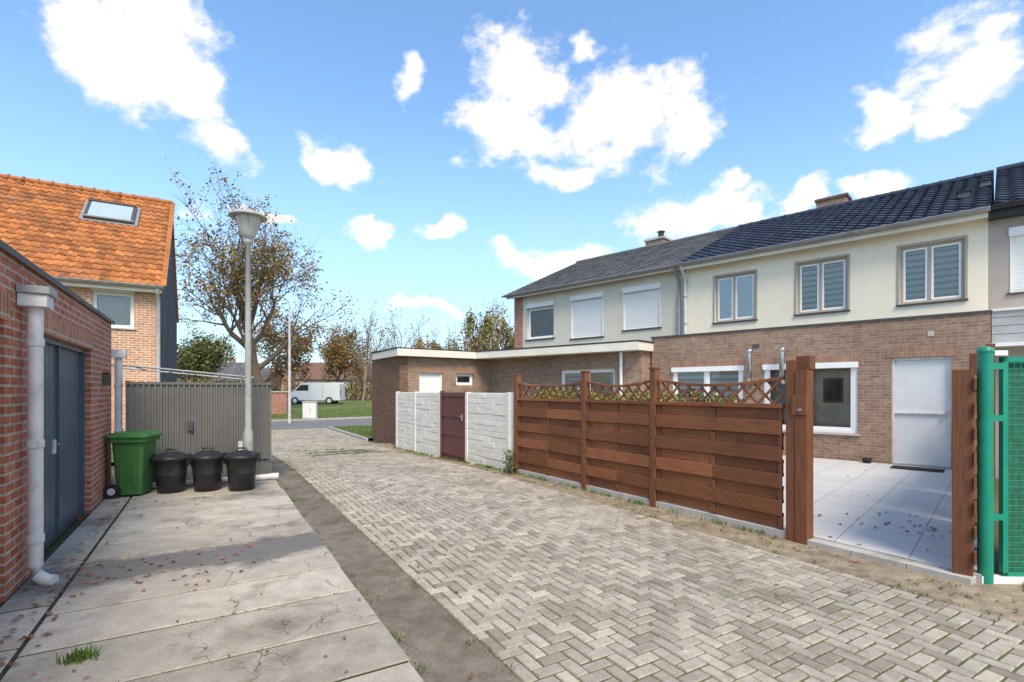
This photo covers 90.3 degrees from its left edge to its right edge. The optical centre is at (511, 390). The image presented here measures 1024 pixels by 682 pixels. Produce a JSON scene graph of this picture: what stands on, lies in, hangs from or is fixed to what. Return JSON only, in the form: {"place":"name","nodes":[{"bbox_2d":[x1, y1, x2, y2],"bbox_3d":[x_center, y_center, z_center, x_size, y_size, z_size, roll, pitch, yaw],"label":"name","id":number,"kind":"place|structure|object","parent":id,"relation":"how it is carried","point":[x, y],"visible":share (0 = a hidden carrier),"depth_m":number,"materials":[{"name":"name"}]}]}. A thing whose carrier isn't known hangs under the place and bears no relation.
{"place":"outdoors","nodes":[
{"label":"outdoors","id":0,"kind":"place"},
{"bbox_2d":[0,480,423,681],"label":"concrete slab driveway","id":1,"kind":"structure","parent":0,"point":[222,515],"depth_m":3.61,"materials":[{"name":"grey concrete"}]},
{"bbox_2d":[103,430,162,498],"bbox_3d":[-5.532,1.060,7.412,0.606,0.920,0.600,0,0,-14],"label":"wheelie bin","id":2,"kind":"object","parent":1,"relation":"on","point":[133,451],"visible":0.94,"depth_m":7.22,"materials":[{"name":"green plastic"}]},
{"bbox_2d":[150,448,191,493],"bbox_3d":[-5.100,1.196,7.620,0.497,0.647,0.497,0,0,34],"label":"dustbin","id":3,"kind":"object","parent":1,"relation":"on","point":[170,467],"visible":0.93,"depth_m":7.47,"materials":[{"name":"black plastic"}]},
{"bbox_2d":[185,447,226,491],"bbox_3d":[-4.640,1.196,7.760,0.497,0.647,0.497,0,0,16],"label":"dustbin","id":4,"kind":"object","parent":1,"relation":"on","point":[207,468],"visible":0.89,"depth_m":7.60,"materials":[{"name":"black plastic"}]},
{"bbox_2d":[152,441,278,488],"bbox_3d":[-4.816,1.200,8.271,1.879,0.700,0.201,0,0,-29],"label":"drain pipe","id":5,"kind":"object","parent":1,"relation":"on","point":[273,476],"visible":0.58,"depth_m":8.49,"materials":[{"name":"plastic"}]},
{"bbox_2d":[220,447,262,491],"bbox_3d":[-4.140,1.196,7.800,0.497,0.647,0.497,0,0,39],"label":"dustbin","id":6,"kind":"object","parent":1,"relation":"on","point":[241,465],"visible":1,"depth_m":7.64,"materials":[{"name":"black plastic"}]},
{"bbox_2d":[228,208,267,450],"bbox_3d":[-4.260,-0.698,8.220,0.570,4.495,0.570,0,0,0],"label":"street lamp","id":7,"kind":"object","parent":1,"relation":"on","point":[249,221],"visible":0.96,"depth_m":8.18,"materials":[{"name":"metal"}]},
{"bbox_2d":[271,418,371,429],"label":"asphalt road","id":8,"kind":"structure","parent":0,"point":[284,425],"depth_m":26.95,"materials":[{"name":"grey asphalt"}]},
{"bbox_2d":[273,294,290,422],"bbox_3d":[-11.933,-1.570,26.438,0.302,6.640,1.305,0,0,6],"label":"street lamp","id":9,"kind":"object","parent":8,"relation":"on","point":[289,363],"visible":1,"depth_m":26.95,"materials":[{"name":"grey metal"}]},
{"bbox_2d":[372,356,407,444],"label":"wing end wall","id":10,"kind":"structure","parent":0,"point":[389,377],"depth_m":16.91,"materials":[{"name":"brown brick"}]},
{"bbox_2d":[0,0,1023,369],"label":"sky","id":11,"kind":"structure","parent":0,"point":[444,157],"materials":[{"name":"blue"}]},
{"bbox_2d":[44,398,998,573],"bbox_3d":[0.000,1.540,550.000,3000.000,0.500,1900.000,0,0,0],"label":"ground","id":12,"kind":"structure","parent":0,"point":[48,549],"depth_m":6.06,"materials":[{"name":"grey concrete"}]},
{"bbox_2d":[0,239,114,601],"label":"brick garage","id":13,"kind":"structure","parent":12,"relation":"on","point":[55,404],"depth_m":4.29,"materials":[{"name":"brick"}]},
{"bbox_2d":[44,336,84,549],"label":"garage doors","id":14,"kind":"structure","parent":13,"relation":"in","point":[64,363],"depth_m":5.57,"materials":[{"name":"metal"}]},
{"bbox_2d":[111,349,126,484],"bbox_3d":[-6.054,0.440,7.848,0.180,2.120,0.180,0,0,-31],"label":"rainwater downpipe","id":15,"kind":"object","parent":13,"relation":"attached to","point":[117,355],"visible":0.75,"depth_m":7.80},
{"bbox_2d":[66,286,160,446],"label":"brick walls","id":16,"kind":"structure","parent":12,"relation":"on","point":[138,344],"depth_m":15.50,"materials":[{"name":"beige brick"}]},
{"bbox_2d":[0,174,178,322],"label":"pantile roof","id":17,"kind":"structure","parent":16,"relation":"on","point":[45,228],"depth_m":16.35,"materials":[{"name":"orange tile"}]},
{"bbox_2d":[79,199,140,226],"bbox_3d":[-13.930,-6.149,17.706,1.560,1.037,1.189,0,0,-31],"label":"skylight","id":18,"kind":"object","parent":17,"relation":"on","point":[94,210],"visible":1,"depth_m":17.56,"materials":[{"name":"glass"}]},
{"bbox_2d":[52,276,163,381],"bbox_3d":[-16.795,-0.805,12.018,14.200,4.710,0.512,0,0,-31],"label":"gutter and downpipe","id":19,"kind":"object","parent":16,"relation":"attached to","point":[85,283],"visible":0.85,"depth_m":15.12,"materials":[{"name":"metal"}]},
{"bbox_2d":[90,287,135,329],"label":"windows","id":20,"kind":"structure","parent":16,"relation":"attached to","point":[116,306],"depth_m":15.36,"materials":[{"name":"white plastic"}]},
{"bbox_2d":[161,239,176,381],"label":"slate gable","id":21,"kind":"structure","parent":12,"relation":"on","point":[168,331],"depth_m":19.14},
{"bbox_2d":[111,363,253,382],"bbox_3d":[-6.241,0.542,9.610,2.303,2.015,2.140,0,0,-31],"label":"metal pergola frame","id":22,"kind":"object","parent":12,"relation":"on","point":[165,369],"visible":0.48,"depth_m":9.15,"materials":[{"name":"grey metal"}]},
{"bbox_2d":[125,380,270,481],"bbox_3d":[-5.892,0.700,9.737,2.030,1.700,3.440,0,0,-31],"label":"corrugated metal fence","id":23,"kind":"object","parent":12,"relation":"on","point":[189,417],"visible":0.71,"depth_m":8.28,"materials":[{"name":"grey metal"}]},
{"bbox_2d":[177,321,240,381],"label":"autumn tree","id":24,"kind":"object","parent":12,"relation":"on","point":[214,354],"visible":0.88,"depth_m":47.50,"materials":[{"name":"green plant"}]},
{"bbox_2d":[177,359,244,381],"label":"distant bungalow","id":25,"kind":"object","parent":12,"relation":"on","point":[233,363],"visible":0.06,"depth_m":86.39,"materials":[{"name":"orange brick"}]},
{"bbox_2d":[111,426,371,461],"bbox_3d":[-10.635,1.610,15.921,26.000,0.180,10.240,0,0,-31],"label":"grass patch","id":26,"kind":"object","parent":12,"relation":"on","point":[356,431],"visible":0.05,"depth_m":20.25,"materials":[{"name":"green plant"}]},
{"bbox_2d":[202,363,282,390],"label":"distant bungalow","id":27,"kind":"object","parent":12,"relation":"on","point":[236,371],"visible":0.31,"depth_m":74.63,"materials":[{"name":"beige brick"}]},
{"bbox_2d":[153,158,364,382],"bbox_3d":[-18.128,-6.191,35.515,11.320,15.880,13.244,0,0,23],"label":"autumn tree","id":28,"kind":"object","parent":12,"relation":"on","point":[264,274],"visible":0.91,"depth_m":34.50,"materials":[{"name":"brown plant"}]},
{"bbox_2d":[177,377,371,400],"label":"hedge","id":29,"kind":"object","parent":12,"relation":"on","point":[355,392],"visible":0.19,"depth_m":58.98,"materials":[{"name":"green plant"}]},
{"bbox_2d":[235,303,319,388],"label":"autumn tree","id":30,"kind":"object","parent":12,"relation":"on","point":[279,363],"visible":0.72,"depth_m":59.62,"materials":[{"name":"brown plant"}]},
{"bbox_2d":[271,391,287,413],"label":"brick gate pillar","id":31,"kind":"structure","parent":12,"relation":"on","point":[279,402],"depth_m":33.71,"materials":[{"name":"brick"}]},
{"bbox_2d":[271,400,371,419],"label":"grass verge","id":32,"kind":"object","parent":12,"relation":"on","point":[323,406],"depth_m":39.47,"materials":[{"name":"green plant"}]},
{"bbox_2d":[302,401,317,418],"bbox_3d":[-11.900,1.173,30.000,0.820,1.030,0.380,0,0,-5],"label":"utility cabinet","id":33,"kind":"object","parent":32,"relation":"on","point":[309,409],"visible":0.91,"depth_m":29.84,"materials":[{"name":"metal"}]},
{"bbox_2d":[291,382,344,403],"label":"parked van","id":34,"kind":"object","parent":32,"relation":"on","point":[330,392],"visible":0.94,"depth_m":45.15,"materials":[{"name":"paint"}]},
{"bbox_2d":[271,407,373,437],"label":"verge grass","id":35,"kind":"structure","parent":32,"relation":"on","point":[366,428],"depth_m":30.99,"materials":[{"name":"green plant"}]},
{"bbox_2d":[335,295,408,400],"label":"birch tree","id":36,"kind":"object","parent":32,"relation":"on","point":[366,375],"visible":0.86,"depth_m":58.30,"materials":[{"name":"brown plant"}]},
{"bbox_2d":[409,319,455,349],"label":"birch tree","id":37,"kind":"object","parent":32,"relation":"on","point":[426,337],"visible":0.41,"depth_m":59.19,"materials":[{"name":"brown plant"}]},
{"bbox_2d":[271,416,371,440],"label":"kerb","id":38,"kind":"structure","parent":12,"relation":"on","point":[350,434],"depth_m":28.96,"materials":[{"name":"concrete"}]},
{"bbox_2d":[280,360,371,397],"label":"distant bungalow","id":39,"kind":"object","parent":12,"relation":"on","point":[316,369],"visible":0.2,"depth_m":80.15,"materials":[{"name":"brown brick"}]},
{"bbox_2d":[316,318,371,400],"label":"autumn tree","id":40,"kind":"object","parent":12,"relation":"on","point":[334,353],"visible":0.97,"depth_m":62.98,"materials":[{"name":"brown plant"}]},
{"bbox_2d":[228,297,513,398],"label":"distant trees","id":41,"kind":"object","parent":12,"relation":"on","point":[481,342],"visible":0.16,"depth_m":60.12,"materials":[{"name":"brown plant"}]},
{"bbox_2d":[271,454,521,681],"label":"gutter","id":42,"kind":"object","parent":12,"relation":"on","point":[436,636],"visible":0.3,"depth_m":3.75,"materials":[{"name":"concrete"}]},
{"bbox_2d":[374,299,429,349],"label":"birch tree","id":43,"kind":"object","parent":12,"relation":"on","point":[394,343],"visible":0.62,"depth_m":61.49,"materials":[{"name":"brown plant"}]},
{"bbox_2d":[408,357,489,414],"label":"wing flank wall","id":44,"kind":"structure","parent":12,"relation":"on","point":[442,374],"depth_m":16.94,"materials":[{"name":"brown brick"}]},
{"bbox_2d":[371,340,653,359],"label":"flat roof with fascia","id":45,"kind":"structure","parent":44,"relation":"on","point":[600,347],"depth_m":15.77,"materials":[{"name":"metal"}]},
{"bbox_2d":[396,392,513,471],"bbox_3d":[-1.752,0.945,12.642,0.105,1.810,6.690,0,0,-31],"label":"concrete panel fence","id":46,"kind":"object","parent":12,"relation":"on","point":[489,438],"visible":0.83,"depth_m":11.18,"materials":[{"name":"white concrete"}]},
{"bbox_2d":[440,391,468,461],"bbox_3d":[-1.379,0.830,11.997,0.120,1.640,1.390,0,0,-31],"label":"garden door","id":47,"kind":"structure","parent":46,"relation":"attached to","point":[452,425],"depth_m":12.04,"materials":[{"name":"wood"}]},
{"bbox_2d":[514,297,547,347],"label":"gable wall","id":48,"kind":"structure","parent":12,"relation":"on","point":[518,322],"depth_m":19.97,"materials":[{"name":"red brick"}]},
{"bbox_2d":[523,270,684,347],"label":"wall","id":49,"kind":"structure","parent":48,"relation":"attached to","point":[612,312],"depth_m":16.97,"materials":[{"name":"beige paint"}]},
{"bbox_2d":[503,265,679,334],"bbox_3d":[2.402,-2.580,17.607,7.230,2.260,0.482,0,0,44],"label":"gutter and downpipe","id":50,"kind":"object","parent":49,"relation":"attached to","point":[651,271],"visible":0.88,"depth_m":16.57,"materials":[{"name":"metal"}]},
{"bbox_2d":[525,282,661,340],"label":"windows","id":51,"kind":"structure","parent":49,"relation":"attached to","point":[641,307],"depth_m":17.52,"materials":[{"name":"white plastic"}]},
{"bbox_2d":[501,226,737,297],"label":"tiled roof","id":52,"kind":"structure","parent":48,"relation":"on","point":[666,253],"depth_m":18.90,"materials":[{"name":"grey tile"}]},
{"bbox_2d":[644,230,671,245],"bbox_3d":[6.048,-5.980,21.122,0.900,1.260,0.700,0,0,44],"label":"chimney","id":53,"kind":"object","parent":52,"relation":"on","point":[661,238],"visible":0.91,"depth_m":20.90,"materials":[{"name":"beige brick"}]},
{"bbox_2d":[271,428,1023,681],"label":"block paving","id":54,"kind":"structure","parent":12,"relation":"on","point":[424,474],"depth_m":3.93,"materials":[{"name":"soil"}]},
{"bbox_2d":[377,443,1023,624],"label":"road edge strip","id":55,"kind":"object","parent":12,"relation":"on","point":[1003,594],"visible":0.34,"depth_m":4.55,"materials":[{"name":"soil"}]},
{"bbox_2d":[0,450,1019,677],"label":"fallen leaves","id":56,"kind":"object","parent":55,"relation":"on","point":[53,618],"visible":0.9,"depth_m":4.15,"materials":[{"name":"brown plant"}]},
{"bbox_2d":[500,449,519,475],"bbox_3d":[0.003,1.342,9.662,0.458,0.458,0.787,0,0,21],"label":"ivy plant","id":57,"kind":"object","parent":55,"relation":"on","point":[509,470],"visible":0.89,"depth_m":9.54,"materials":[{"name":"green plant"}]},
{"bbox_2d":[56,445,1023,681],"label":"grass tufts","id":58,"kind":"object","parent":55,"relation":"on","point":[76,657],"visible":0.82,"depth_m":4.27,"materials":[{"name":"green plant"}]},
{"bbox_2d":[952,343,995,576],"bbox_3d":[6.298,0.400,6.790,0.150,2.400,7.490,0,0,45],"label":"wooden boundary fence","id":59,"kind":"object","parent":55,"relation":"on","point":[964,466],"visible":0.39,"depth_m":4.15,"materials":[{"name":"brown wood"}]},
{"bbox_2d":[976,346,1023,584],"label":"green gate","id":60,"kind":"structure","parent":55,"relation":"on","point":[1009,516],"depth_m":4.10,"materials":[{"name":"green paint"},{"name":"metal"}]},
{"bbox_2d":[511,467,975,584],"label":"fence plinth","id":61,"kind":"structure","parent":12,"relation":"on","point":[939,572],"depth_m":5.39,"materials":[{"name":"concrete"}]},
{"bbox_2d":[513,356,814,544],"bbox_3d":[1.545,0.625,7.382,0.190,1.950,5.365,0,0,-33],"label":"wooden panel fence","id":62,"kind":"object","parent":61,"relation":"on","point":[719,458],"visible":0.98,"depth_m":6.37,"materials":[{"name":"brown wood"}]},
{"bbox_2d":[989,216,1023,478],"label":"walls","id":63,"kind":"structure","parent":12,"relation":"on","point":[1006,262],"depth_m":10.37,"materials":[{"name":"grey paint"}]},
{"bbox_2d":[988,161,1023,220],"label":"tiled roof","id":64,"kind":"structure","parent":63,"relation":"on","point":[1009,195],"depth_m":10.76,"materials":[{"name":"tile"}]},
{"bbox_2d":[991,306,1023,347],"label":"extension fascia and door","id":65,"kind":"structure","parent":12,"relation":"on","point":[1007,327],"depth_m":9.11,"materials":[{"name":"white plastic"}]},
{"bbox_2d":[490,312,991,468],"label":"extension wall","id":66,"kind":"structure","parent":0,"point":[966,334],"depth_m":11.18,"materials":[{"name":"brown brick"}]},
{"bbox_2d":[745,347,785,385],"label":"flue pipes","id":67,"kind":"object","parent":66,"relation":"attached to","point":[748,352],"visible":0.84,"depth_m":11.64,"materials":[{"name":"metal"}]},
{"bbox_2d":[671,362,860,435],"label":"ground windows","id":68,"kind":"structure","parent":66,"relation":"attached to","point":[834,398],"depth_m":11.34,"materials":[{"name":"white plastic"}]},
{"bbox_2d":[651,310,992,367],"bbox_3d":[6.906,-1.034,12.287,6.840,0.863,1.830,0,0,44],"label":"coping and lintels","id":69,"kind":"object","parent":66,"relation":"on","point":[934,351],"visible":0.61,"depth_m":11.01,"materials":[{"name":"concrete"}]},
{"bbox_2d":[685,218,988,333],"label":"wall","id":70,"kind":"structure","parent":66,"relation":"on","point":[873,277],"depth_m":12.19,"materials":[{"name":"beige paint"}]},
{"bbox_2d":[670,206,990,333],"bbox_3d":[7.308,-2.605,12.790,6.880,2.210,0.487,0,0,44],"label":"gutter and downpipe","id":71,"kind":"object","parent":70,"relation":"attached to","point":[946,219],"visible":0.91,"depth_m":12.16,"materials":[{"name":"metal"}]},
{"bbox_2d":[678,169,993,262],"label":"tiled roof","id":72,"kind":"structure","parent":70,"relation":"on","point":[963,193],"depth_m":13.97,"materials":[{"name":"tile"}]},
{"bbox_2d":[815,192,851,207],"bbox_3d":[10.600,-5.830,16.803,0.930,0.960,0.680,0,0,44],"label":"chimney","id":73,"kind":"object","parent":72,"relation":"on","point":[834,199],"visible":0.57,"depth_m":16.55,"materials":[{"name":"beige brick"}]},
{"bbox_2d":[712,235,967,323],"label":"windows","id":74,"kind":"structure","parent":70,"relation":"attached to","point":[932,273],"depth_m":12.44,"materials":[{"name":"white plastic"}]},
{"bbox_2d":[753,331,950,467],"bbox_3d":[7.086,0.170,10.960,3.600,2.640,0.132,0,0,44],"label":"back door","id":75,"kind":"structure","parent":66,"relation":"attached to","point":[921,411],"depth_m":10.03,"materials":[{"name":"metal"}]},
{"bbox_2d":[550,455,980,583],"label":"patio","id":76,"kind":"structure","parent":0,"point":[923,499],"depth_m":6.36,"materials":[{"name":"concrete"}]},
{"bbox_2d":[533,387,743,402],"bbox_3d":[1.635,0.701,8.066,0.543,1.581,4.405,0,0,-33],"label":"garden hedge","id":77,"kind":"object","parent":76,"relation":"on","point":[667,394],"visible":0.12,"depth_m":7.61,"materials":[{"name":"green plant"}]},
{"bbox_2d":[862,458,871,462],"bbox_3d":[7.269,1.440,10.430,0.178,0.100,0.179,0,0,0],"label":"plant pot","id":78,"kind":"object","parent":76,"relation":"on","point":[866,460],"visible":1,"depth_m":10.38,"materials":[{"name":"plastic"}]},
{"bbox_2d":[890,465,944,472],"bbox_3d":[7.649,1.482,9.613,0.780,0.013,0.450,0,0,44],"label":"door mat","id":79,"kind":"object","parent":76,"relation":"on","point":[918,468],"depth_m":9.60,"materials":[{"name":"rubber"}]}
]}

